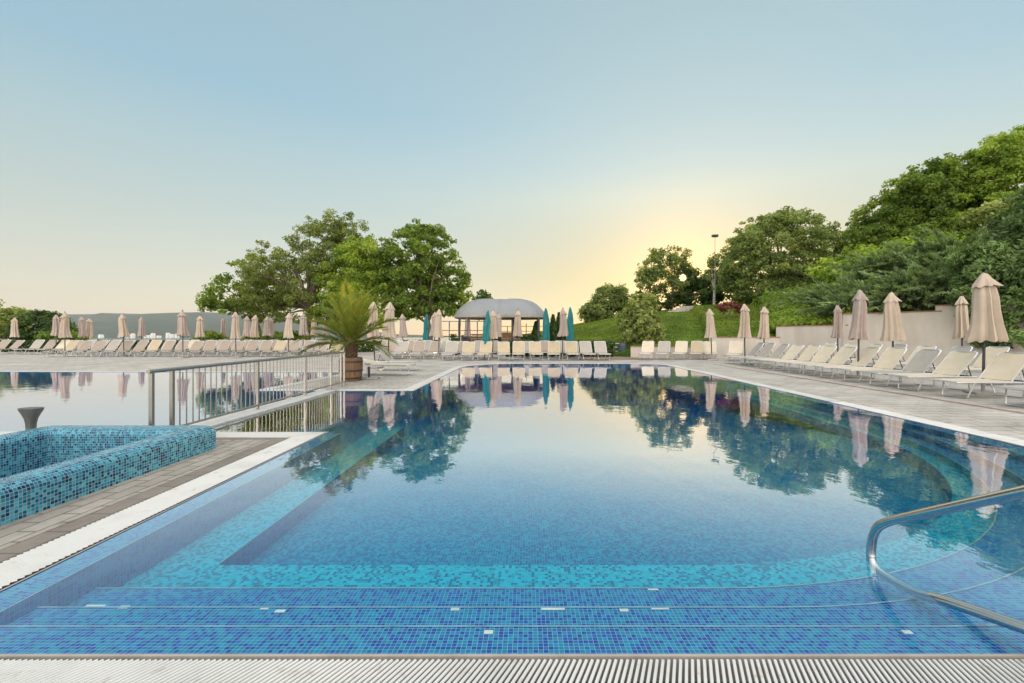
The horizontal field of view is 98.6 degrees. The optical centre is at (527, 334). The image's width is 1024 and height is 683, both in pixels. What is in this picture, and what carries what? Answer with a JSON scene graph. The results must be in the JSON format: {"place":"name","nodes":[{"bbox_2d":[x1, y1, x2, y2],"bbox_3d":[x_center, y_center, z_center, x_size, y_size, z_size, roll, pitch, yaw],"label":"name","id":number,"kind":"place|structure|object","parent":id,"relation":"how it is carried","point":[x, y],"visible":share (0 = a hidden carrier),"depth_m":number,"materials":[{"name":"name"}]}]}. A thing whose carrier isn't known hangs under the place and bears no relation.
{"place":"outdoors","nodes":[
{"label":"outdoors","id":0,"kind":"place"},
{"bbox_2d":[0,438,286,561],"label":"border paving","id":1,"kind":"structure","parent":0,"point":[25,545],"depth_m":3.36,"materials":[{"name":"stone"}]},
{"bbox_2d":[0,372,337,431],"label":"pool water","id":2,"kind":"structure","parent":0,"point":[91,398],"depth_m":9.46,"materials":[{"name":"blue liquid"}]},
{"bbox_2d":[32,312,422,337],"bbox_3d":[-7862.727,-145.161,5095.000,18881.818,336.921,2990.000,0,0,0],"label":"hills","id":3,"kind":"structure","parent":0,"point":[157,324],"depth_m":4652.92,"materials":[{"name":"green plant"}]},
{"bbox_2d":[0,337,481,350],"bbox_3d":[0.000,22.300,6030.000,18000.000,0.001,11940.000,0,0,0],"label":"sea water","id":4,"kind":"structure","parent":0,"point":[420,338],"depth_m":2803.84,"materials":[{"name":"liquid"}]},
{"bbox_2d":[0,365,970,624],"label":"pool wall","id":5,"kind":"structure","parent":0,"point":[128,563],"depth_m":3.21,"materials":[{"name":"tile"}]},
{"bbox_2d":[0,364,1023,681],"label":"pool rim","id":6,"kind":"object","parent":5,"relation":"on","point":[524,656],"visible":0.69,"depth_m":1.78,"materials":[{"name":"concrete"}]},
{"bbox_2d":[0,351,1023,562],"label":"pool deck","id":7,"kind":"structure","parent":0,"point":[1002,423],"depth_m":13.78,"materials":[{"name":"grey stone"}]},
{"bbox_2d":[34,330,93,341],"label":"seaward shrub","id":8,"kind":"object","parent":7,"relation":"on","point":[45,336],"visible":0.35,"depth_m":34.40,"materials":[{"name":"green plant"}]},
{"bbox_2d":[57,312,72,356],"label":"closed umbrella","id":9,"kind":"object","parent":7,"relation":"on","point":[64,331],"visible":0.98,"depth_m":25.91,"materials":[{"name":"fabric"}]},
{"bbox_2d":[117,313,130,355],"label":"closed umbrella","id":10,"kind":"object","parent":7,"relation":"on","point":[123,329],"visible":0.97,"depth_m":26.88,"materials":[{"name":"fabric"}]},
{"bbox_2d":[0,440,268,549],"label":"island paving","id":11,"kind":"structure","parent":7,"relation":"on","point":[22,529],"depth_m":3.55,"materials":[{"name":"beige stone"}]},
{"bbox_2d":[17,407,43,429],"bbox_3d":[-5.964,1.087,5.280,0.260,0.425,0.176,0,0,0],"label":"waterfall spout","id":12,"kind":"object","parent":11,"relation":"on","point":[30,415],"visible":0.56,"depth_m":5.24,"materials":[{"name":"metal"}]},
{"bbox_2d":[0,425,215,525],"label":"hot tub","id":13,"kind":"object","parent":11,"relation":"on","point":[44,468],"visible":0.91,"depth_m":4.36,"materials":[{"name":"tile"}]},
{"bbox_2d":[175,310,190,357],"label":"closed umbrella","id":14,"kind":"object","parent":7,"relation":"on","point":[182,328],"visible":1,"depth_m":25.06,"materials":[{"name":"fabric"}]},
{"bbox_2d":[190,330,229,340],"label":"seaward shrub","id":15,"kind":"object","parent":7,"relation":"on","point":[212,335],"visible":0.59,"depth_m":34.86,"materials":[{"name":"green plant"}]},
{"bbox_2d":[0,339,437,351],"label":"hedge","id":16,"kind":"object","parent":7,"relation":"on","point":[29,343],"visible":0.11,"depth_m":33.34,"materials":[{"name":"green plant"}]},
{"bbox_2d":[229,311,242,357],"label":"closed umbrella","id":17,"kind":"object","parent":7,"relation":"on","point":[235,331],"visible":1,"depth_m":25.38,"materials":[{"name":"fabric"}]},
{"bbox_2d":[146,351,345,424],"bbox_3d":[-4.650,0.868,8.340,0.100,0.904,6.123,0,0,-2],"label":"pool railing","id":18,"kind":"object","parent":7,"relation":"on","point":[151,394],"visible":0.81,"depth_m":6.83,"materials":[{"name":"metal"}]},
{"bbox_2d":[191,390,335,426],"bbox_3d":[-4.625,1.885,8.050,0.350,1.230,4.300,0,0,0],"label":"pool divider","id":19,"kind":"object","parent":7,"relation":"on","point":[217,421],"visible":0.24,"depth_m":7.46,"materials":[{"name":"white stone"}]},
{"bbox_2d":[240,330,308,340],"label":"seaward shrub","id":20,"kind":"object","parent":7,"relation":"on","point":[278,336],"visible":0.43,"depth_m":33.94,"materials":[{"name":"green plant"}]},
{"bbox_2d":[283,312,293,356],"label":"closed umbrella","id":21,"kind":"object","parent":7,"relation":"on","point":[288,332],"visible":0.91,"depth_m":25.39,"materials":[{"name":"fabric"}]},
{"bbox_2d":[339,357,362,381],"bbox_3d":[-5.028,0.966,12.500,0.652,0.660,0.652,0,0,0],"label":"barrel planter","id":22,"kind":"object","parent":7,"relation":"on","point":[353,369],"visible":0.79,"depth_m":12.25,"materials":[{"name":"brown wood"}]},
{"bbox_2d":[295,278,399,357],"bbox_3d":[-4.882,-0.417,12.421,2.935,2.242,2.972,0,0,0],"label":"palm tree","id":23,"kind":"object","parent":22,"relation":"in","point":[350,328],"visible":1,"depth_m":12.24,"materials":[{"name":"green plant"}]},
{"bbox_2d":[307,235,404,332],"bbox_3d":[-13.509,-3.332,35.112,6.764,9.022,6.560,0,0,-44],"label":"dense tree","id":24,"kind":"object","parent":7,"relation":"on","point":[348,251],"visible":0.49,"depth_m":33.60,"materials":[{"name":"green plant"}]},
{"bbox_2d":[366,301,383,367],"bbox_3d":[-6.032,-0.035,17.339,0.573,2.663,0.559,-2,-1,17],"label":"closed umbrella","id":25,"kind":"object","parent":7,"relation":"on","point":[374,315],"visible":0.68,"depth_m":17.19,"materials":[{"name":"fabric"}]},
{"bbox_2d":[381,301,396,362],"bbox_3d":[-5.952,-0.083,18.831,0.649,2.759,0.549,2,-1,-20],"label":"closed umbrella","id":26,"kind":"object","parent":7,"relation":"on","point":[389,312],"visible":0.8,"depth_m":18.69,"materials":[{"name":"fabric"}]},
{"bbox_2d":[363,359,415,375],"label":"sun lounger","id":27,"kind":"object","parent":7,"relation":"on","point":[373,363],"visible":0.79,"depth_m":14.25,"materials":[{"name":"fabric"}]},
{"bbox_2d":[375,345,421,370],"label":"sun lounger","id":28,"kind":"object","parent":7,"relation":"on","point":[387,358],"visible":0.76,"depth_m":16.18,"materials":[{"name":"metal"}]},
{"bbox_2d":[0,363,838,437],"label":"pool coping","id":29,"kind":"object","parent":7,"relation":"on","point":[294,434],"visible":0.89,"depth_m":10.85,"materials":[{"name":"white stone"}]},
{"bbox_2d":[368,218,474,339],"bbox_3d":[-8.185,-3.856,33.544,8.383,10.030,5.895,0,0,0],"label":"catalpa tree","id":30,"kind":"object","parent":7,"relation":"on","point":[432,293],"visible":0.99,"depth_m":33.04,"materials":[{"name":"green plant"}]},
{"bbox_2d":[433,308,444,358],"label":"closed umbrella","id":31,"kind":"object","parent":7,"relation":"on","point":[438,333],"visible":1,"depth_m":23.61,"materials":[{"name":"fabric"}]},
{"bbox_2d":[441,341,457,360],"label":"sun lounger","id":32,"kind":"object","parent":7,"relation":"on","point":[451,348],"visible":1,"depth_m":23.24,"materials":[{"name":"metal"}]},
{"bbox_2d":[439,318,484,354],"bbox_3d":[-3.955,0.075,29.000,3.751,2.450,0.060,0,0,0],"label":"metal fence","id":33,"kind":"object","parent":7,"relation":"on","point":[467,330],"visible":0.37,"depth_m":28.98,"materials":[{"name":"grey metal"}]},
{"bbox_2d":[478,310,490,358],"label":"closed umbrella","id":34,"kind":"object","parent":7,"relation":"on","point":[486,335],"visible":0.93,"depth_m":23.56,"materials":[{"name":"fabric"}]},
{"bbox_2d":[487,310,497,358],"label":"closed umbrella","id":35,"kind":"object","parent":7,"relation":"on","point":[493,334],"visible":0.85,"depth_m":24.09,"materials":[{"name":"fabric"}]},
{"bbox_2d":[454,298,543,353],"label":"bar pavilion","id":36,"kind":"structure","parent":7,"relation":"on","point":[478,309],"depth_m":29.94,"materials":[{"name":"metal"}]},
{"bbox_2d":[0,392,1023,682],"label":"gutter channel","id":37,"kind":"object","parent":7,"relation":"on","point":[426,682],"visible":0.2,"depth_m":2.78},
{"bbox_2d":[0,432,324,588],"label":"side grating","id":38,"kind":"object","parent":37,"relation":"on","point":[23,565],"visible":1,"depth_m":3.10,"materials":[{"name":"white plastic"}]},
{"bbox_2d":[0,401,1023,682],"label":"overflow grating","id":39,"kind":"object","parent":37,"relation":"on","point":[152,671],"visible":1,"depth_m":1.70,"materials":[{"name":"white plastic"}]},
{"bbox_2d":[513,310,522,357],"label":"closed umbrella","id":40,"kind":"object","parent":7,"relation":"on","point":[517,331],"visible":0.95,"depth_m":25.08,"materials":[{"name":"fabric"}]},
{"bbox_2d":[541,308,549,356],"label":"closed umbrella","id":41,"kind":"object","parent":7,"relation":"on","point":[546,330],"visible":0.87,"depth_m":26.03,"materials":[{"name":"fabric"}]},
{"bbox_2d":[505,340,615,356],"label":"hedge","id":42,"kind":"object","parent":7,"relation":"on","point":[610,350],"visible":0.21,"depth_m":26.07,"materials":[{"name":"green plant"}]},
{"bbox_2d":[556,308,568,360],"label":"closed umbrella","id":43,"kind":"object","parent":7,"relation":"on","point":[563,331],"visible":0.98,"depth_m":22.44,"materials":[{"name":"fabric"}]},
{"bbox_2d":[564,307,575,358],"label":"closed umbrella","id":44,"kind":"object","parent":7,"relation":"on","point":[570,325],"visible":0.8,"depth_m":23.86,"materials":[{"name":"fabric"}]},
{"bbox_2d":[704,308,717,360],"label":"closed umbrella","id":45,"kind":"object","parent":7,"relation":"on","point":[710,332],"visible":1,"depth_m":22.52,"materials":[{"name":"fabric"}]},
{"bbox_2d":[725,341,742,360],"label":"sun lounger","id":46,"kind":"object","parent":7,"relation":"on","point":[735,347],"visible":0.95,"depth_m":22.71,"materials":[{"name":"metal"}]},
{"bbox_2d":[736,303,753,364],"bbox_3d":[9.591,-0.068,19.477,0.651,2.728,0.602,-1,1,-30],"label":"closed umbrella","id":47,"kind":"object","parent":7,"relation":"on","point":[744,332],"visible":0.99,"depth_m":19.34,"materials":[{"name":"fabric"}]},
{"bbox_2d":[732,343,774,364],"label":"sun lounger","id":48,"kind":"object","parent":7,"relation":"on","point":[765,350],"visible":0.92,"depth_m":19.05,"materials":[{"name":"metal"}]},
{"bbox_2d":[757,306,769,361],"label":"closed umbrella","id":49,"kind":"object","parent":7,"relation":"on","point":[763,333],"visible":0.92,"depth_m":21.36,"materials":[{"name":"fabric"}]},
{"bbox_2d":[743,344,788,366],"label":"sun lounger","id":50,"kind":"object","parent":7,"relation":"on","point":[779,351],"visible":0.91,"depth_m":17.95,"materials":[{"name":"metal"}]},
{"bbox_2d":[755,345,803,368],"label":"sun lounger","id":51,"kind":"object","parent":7,"relation":"on","point":[793,351],"visible":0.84,"depth_m":17.06,"materials":[{"name":"metal"}]},
{"bbox_2d":[767,345,820,370],"bbox_3d":[9.675,0.825,16.017,1.642,0.941,0.665,0,0,-1],"label":"sun lounger","id":52,"kind":"object","parent":7,"relation":"on","point":[809,352],"visible":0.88,"depth_m":16.02,"materials":[{"name":"metal"}]},
{"bbox_2d":[782,345,836,372],"bbox_3d":[9.649,0.825,15.101,1.642,0.941,0.665,0,0,-8],"label":"sun lounger","id":53,"kind":"object","parent":7,"relation":"on","point":[823,353],"visible":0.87,"depth_m":15.17,"materials":[{"name":"metal"}]},
{"bbox_2d":[796,346,856,375],"bbox_3d":[9.631,0.833,14.212,1.662,0.924,0.665,0,0,-3],"label":"sun lounger","id":54,"kind":"object","parent":7,"relation":"on","point":[842,356],"visible":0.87,"depth_m":14.25,"materials":[{"name":"metal"}]},
{"bbox_2d":[631,304,1023,365],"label":"retaining wall","id":55,"kind":"structure","parent":7,"relation":"on","point":[930,328],"depth_m":20.30,"materials":[{"name":"paint"}]},
{"bbox_2d":[831,304,846,362],"bbox_3d":[14.460,-0.078,20.505,0.543,2.748,0.556,0,-1,-14],"label":"closed umbrella","id":56,"kind":"object","parent":7,"relation":"on","point":[837,332],"visible":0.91,"depth_m":20.40,"materials":[{"name":"fabric"}]},
{"bbox_2d":[813,347,880,378],"bbox_3d":[9.592,0.825,13.277,1.642,0.941,0.665,0,0,3],"label":"sun lounger","id":57,"kind":"object","parent":7,"relation":"on","point":[867,355],"visible":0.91,"depth_m":13.25,"materials":[{"name":"metal"}]},
{"bbox_2d":[847,288,870,378],"bbox_3d":[10.088,-0.065,13.391,0.551,2.723,0.538,1,1,39],"label":"closed umbrella","id":58,"kind":"object","parent":7,"relation":"on","point":[859,329],"visible":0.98,"depth_m":13.26,"materials":[{"name":"fabric"}]},
{"bbox_2d":[714,364,1023,413],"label":"paving band","id":59,"kind":"object","parent":7,"relation":"on","point":[892,392],"visible":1,"depth_m":9.58,"materials":[{"name":"white stone"}]},
{"bbox_2d":[836,347,906,381],"bbox_3d":[9.552,0.817,12.261,1.622,0.957,0.665,0,0,-3],"label":"sun lounger","id":60,"kind":"object","parent":7,"relation":"on","point":[889,358],"visible":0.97,"depth_m":12.26,"materials":[{"name":"fabric"}]},
{"bbox_2d":[879,291,905,374],"bbox_3d":[11.911,-0.080,14.368,0.592,2.753,0.578,-1,0,2],"label":"closed umbrella","id":61,"kind":"object","parent":7,"relation":"on","point":[892,330],"visible":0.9,"depth_m":14.30,"materials":[{"name":"fabric"}]},
{"bbox_2d":[861,349,941,386],"bbox_3d":[9.532,0.825,11.266,1.642,0.941,0.665,0,0,-2],"label":"sun lounger","id":62,"kind":"object","parent":7,"relation":"on","point":[921,360],"visible":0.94,"depth_m":11.26,"materials":[{"name":"fabric"}]},
{"bbox_2d":[888,350,977,390],"bbox_3d":[9.515,0.833,10.365,1.662,0.924,0.665,0,0,-2],"label":"sun lounger","id":63,"kind":"object","parent":7,"relation":"on","point":[956,363],"visible":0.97,"depth_m":10.34,"materials":[{"name":"fabric"}]},
{"bbox_2d":[866,485,1023,633],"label":"pool handrail","id":64,"kind":"object","parent":7,"relation":"on","point":[878,527],"visible":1,"depth_m":2.12,"materials":[{"name":"metal"}]},
{"bbox_2d":[952,294,972,371],"bbox_3d":[15.405,-0.082,15.618,0.616,2.756,0.520,1,-1,-35],"label":"closed umbrella","id":65,"kind":"object","parent":7,"relation":"on","point":[961,326],"visible":0.84,"depth_m":15.52,"materials":[{"name":"fabric"}]},
{"bbox_2d":[935,346,1009,380],"bbox_3d":[12.596,0.809,12.498,1.602,0.973,0.665,0,0,-1],"label":"sun lounger","id":66,"kind":"object","parent":7,"relation":"on","point":[992,352],"visible":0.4,"depth_m":12.57,"materials":[{"name":"metal"}]},
{"bbox_2d":[931,352,1023,398],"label":"sun lounger","id":67,"kind":"object","parent":7,"relation":"on","point":[1008,367],"visible":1,"depth_m":9.24,"materials":[{"name":"fabric"}]},
{"bbox_2d":[962,270,1008,394],"bbox_3d":[10.063,-0.069,9.714,0.602,2.730,0.652,0,2,18],"label":"closed umbrella","id":68,"kind":"object","parent":7,"relation":"on","point":[986,322],"visible":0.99,"depth_m":9.57,"materials":[{"name":"fabric"}]},
{"bbox_2d":[0,0,1023,335],"label":"sky","id":69,"kind":"structure","parent":0,"point":[146,146],"materials":[{"name":"blue"}]},
{"bbox_2d":[58,364,1023,563],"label":"pool water","id":70,"kind":"structure","parent":0,"point":[647,410],"depth_m":6.19,"materials":[{"name":"blue liquid"}]},
{"bbox_2d":[121,460,995,586],"bbox_3d":[2.117,1.510,6.300,11.753,0.080,6.517,0,0,-30],"label":"pool bench","id":71,"kind":"object","parent":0,"point":[195,563],"visible":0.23,"depth_m":2.91,"materials":[{"name":"tile"}]},
{"bbox_2d":[0,472,1023,653],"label":"pool steps","id":72,"kind":"structure","parent":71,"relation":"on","point":[995,551],"depth_m":2.17,"materials":[{"name":"tile"}]},
{"bbox_2d":[86,588,913,633],"bbox_3d":[-0.286,1.391,2.246,3.975,0.151,0.615,0,0,0],"label":"bare tile patch","id":73,"kind":"object","parent":72,"relation":"on","point":[491,631],"visible":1,"depth_m":2.23,"materials":[{"name":"white tile"}]},
{"bbox_2d":[0,462,1023,626],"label":"step nosing","id":74,"kind":"object","parent":72,"relation":"on","point":[983,534],"visible":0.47,"depth_m":2.25,"materials":[{"name":"tile"}]},
{"bbox_2d":[248,450,949,564],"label":"pool floor","id":75,"kind":"structure","parent":0,"point":[533,507],"depth_m":4.21,"materials":[{"name":"tile"}]},
{"bbox_2d":[515,292,950,356],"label":"grass hillside","id":76,"kind":"structure","parent":0,"point":[626,354],"depth_m":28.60,"materials":[{"name":"green plant"}]},
{"bbox_2d":[576,282,630,322],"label":"round tree","id":77,"kind":"object","parent":76,"relation":"on","point":[598,307],"visible":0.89,"depth_m":46.25,"materials":[{"name":"green plant"}]},
{"bbox_2d":[615,292,667,343],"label":"yellow shrub","id":78,"kind":"object","parent":76,"relation":"on","point":[645,317],"visible":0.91,"depth_m":26.92,"materials":[{"name":"green plant"}]},
{"bbox_2d":[634,247,668,297],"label":"airy tree","id":79,"kind":"object","parent":76,"relation":"on","point":[652,273],"visible":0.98,"depth_m":45.36,"materials":[{"name":"green plant"}]},
{"bbox_2d":[657,245,695,306],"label":"airy tree","id":80,"kind":"object","parent":76,"relation":"on","point":[674,281],"visible":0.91,"depth_m":45.69,"materials":[{"name":"green plant"}]},
{"bbox_2d":[624,267,740,310],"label":"hedge tree","id":81,"kind":"object","parent":76,"relation":"on","point":[700,286],"visible":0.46,"depth_m":46.10,"materials":[{"name":"green plant"}]},
{"bbox_2d":[702,252,722,303],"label":"young birch","id":82,"kind":"object","parent":76,"relation":"on","point":[712,263],"visible":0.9,"depth_m":42.84,"materials":[{"name":"green plant"}]},
{"bbox_2d":[714,301,742,319],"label":"red maple","id":83,"kind":"object","parent":76,"relation":"on","point":[723,307],"visible":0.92,"depth_m":29.28,"materials":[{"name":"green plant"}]},
{"bbox_2d":[716,206,848,302],"bbox_3d":[21.956,-6.366,38.249,11.296,9.544,9.743,0,0,0],"label":"round tree","id":84,"kind":"object","parent":76,"relation":"on","point":[751,248],"visible":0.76,"depth_m":35.99,"materials":[{"name":"green plant"}]},
{"bbox_2d":[773,272,854,314],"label":"juniper bush","id":85,"kind":"object","parent":76,"relation":"on","point":[811,292],"visible":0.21,"depth_m":25.09,"materials":[{"name":"green plant"}]},
{"bbox_2d":[768,287,883,331],"bbox_3d":[16.135,-1.592,24.802,5.923,2.965,7.774,0,0,-33],"label":"ground cover","id":86,"kind":"object","parent":76,"relation":"on","point":[787,318],"visible":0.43,"depth_m":24.39,"materials":[{"name":"green plant"}]},
{"bbox_2d":[795,291,872,320],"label":"juniper bush","id":87,"kind":"object","parent":76,"relation":"on","point":[820,311],"visible":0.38,"depth_m":22.40,"materials":[{"name":"green plant"}]},
{"bbox_2d":[802,269,901,312],"bbox_3d":[16.905,-2.091,22.528,4.338,2.738,4.661,0,0,0],"label":"juniper bush","id":88,"kind":"object","parent":76,"relation":"on","point":[839,287],"visible":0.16,"depth_m":22.68,"materials":[{"name":"green plant"}]},
{"bbox_2d":[826,242,933,285],"bbox_3d":[19.501,-3.598,24.275,5.173,2.755,4.407,0,0,22],"label":"juniper bush","id":89,"kind":"object","parent":76,"relation":"on","point":[886,254],"visible":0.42,"depth_m":24.02,"materials":[{"name":"green plant"}]},
{"bbox_2d":[829,169,933,254],"bbox_3d":[29.651,-8.100,36.632,8.427,10.920,6.007,0,0,0],"label":"lofty tree","id":90,"kind":"object","parent":76,"relation":"on","point":[874,229],"visible":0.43,"depth_m":35.91,"materials":[{"name":"green plant"}]},
{"bbox_2d":[816,272,948,313],"bbox_3d":[16.908,-1.831,20.593,4.810,2.446,5.264,0,0,-31],"label":"juniper bush","id":91,"kind":"object","parent":76,"relation":"on","point":[872,287],"visible":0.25,"depth_m":20.67,"materials":[{"name":"green plant"}]},
{"bbox_2d":[751,249,1014,314],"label":"undergrowth","id":92,"kind":"object","parent":76,"relation":"on","point":[770,299],"visible":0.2,"depth_m":29.43,"materials":[{"name":"green plant"}]},
{"bbox_2d":[803,231,967,284],"bbox_3d":[25.460,-4.634,31.161,11.801,4.961,6.015,0,0,0],"label":"understory tree","id":93,"kind":"object","parent":76,"relation":"on","point":[823,273],"visible":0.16,"depth_m":30.35,"materials":[{"name":"green plant"}]},
{"bbox_2d":[835,263,949,310],"bbox_3d":[17.412,-1.979,20.425,4.326,2.582,5.208,0,0,0],"label":"juniper bush","id":94,"kind":"object","parent":76,"relation":"on","point":[895,286],"visible":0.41,"depth_m":19.64,"materials":[{"name":"green plant"}]},
{"bbox_2d":[852,232,948,275],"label":"juniper bush","id":95,"kind":"object","parent":76,"relation":"on","point":[901,264],"visible":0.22,"depth_m":23.26,"materials":[{"name":"green plant"}]},
{"bbox_2d":[857,257,952,310],"bbox_3d":[17.663,-2.061,20.008,4.731,2.634,5.815,0,0,0],"label":"juniper bush","id":96,"kind":"object","parent":76,"relation":"on","point":[919,288],"visible":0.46,"depth_m":19.23,"materials":[{"name":"green plant"}]},
{"bbox_2d":[881,152,997,241],"bbox_3d":[32.027,-8.358,34.477,7.932,11.919,6.253,0,0,0],"label":"lofty tree","id":97,"kind":"object","parent":76,"relation":"on","point":[942,177],"visible":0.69,"depth_m":33.00,"materials":[{"name":"green plant"}]},
{"bbox_2d":[878,243,1002,303],"bbox_3d":[19.030,-2.600,19.620,5.105,2.822,5.401,0,0,0],"label":"juniper bush","id":98,"kind":"object","parent":76,"relation":"on","point":[912,257],"visible":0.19,"depth_m":19.76,"materials":[{"name":"green plant"}]},
{"bbox_2d":[892,217,995,268],"bbox_3d":[20.987,-4.040,21.623,5.366,2.986,4.695,0,0,0],"label":"juniper bush","id":99,"kind":"object","parent":76,"relation":"on","point":[946,249],"visible":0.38,"depth_m":21.26,"materials":[{"name":"green plant"}]},
{"bbox_2d":[938,125,1023,242],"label":"lofty tree","id":100,"kind":"object","parent":76,"relation":"on","point":[1005,150],"visible":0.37,"depth_m":31.65,"materials":[{"name":"green plant"}]},
{"bbox_2d":[943,186,1023,348],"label":"yew tree","id":101,"kind":"object","parent":76,"relation":"on","point":[998,258],"visible":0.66,"depth_m":16.70,"materials":[{"name":"green plant"}]},
{"bbox_2d":[956,197,1014,241],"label":"golden shrub","id":102,"kind":"object","parent":76,"relation":"on","point":[985,212],"visible":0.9,"depth_m":27.82,"materials":[{"name":"green plant"}]},
{"bbox_3d":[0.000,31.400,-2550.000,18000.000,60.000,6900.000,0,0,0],"label":"ground","id":103,"kind":"structure","parent":0,"visible":0},
{"bbox_2d":[0,299,32,339],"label":"yellow tree","id":104,"kind":"object","parent":103,"relation":"on","point":[6,314],"visible":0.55,"depth_m":41.48,"materials":[{"name":"green plant"}]},
{"bbox_2d":[1,309,78,340],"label":"clipped bush","id":105,"kind":"object","parent":103,"relation":"on","point":[41,320],"visible":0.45,"depth_m":38.65,"materials":[{"name":"green plant"}]},
{"bbox_2d":[195,253,291,331],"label":"spreading tree","id":106,"kind":"object","parent":103,"relation":"on","point":[208,302],"visible":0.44,"depth_m":37.10,"materials":[{"name":"green plant"}]},
{"bbox_2d":[227,208,377,340],"bbox_3d":[-18.250,-4.507,35.228,12.045,11.420,6.848,0,0,0],"label":"feathery tree","id":107,"kind":"object","parent":103,"relation":"on","point":[290,295],"visible":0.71,"depth_m":34.68,"materials":[{"name":"green plant"}]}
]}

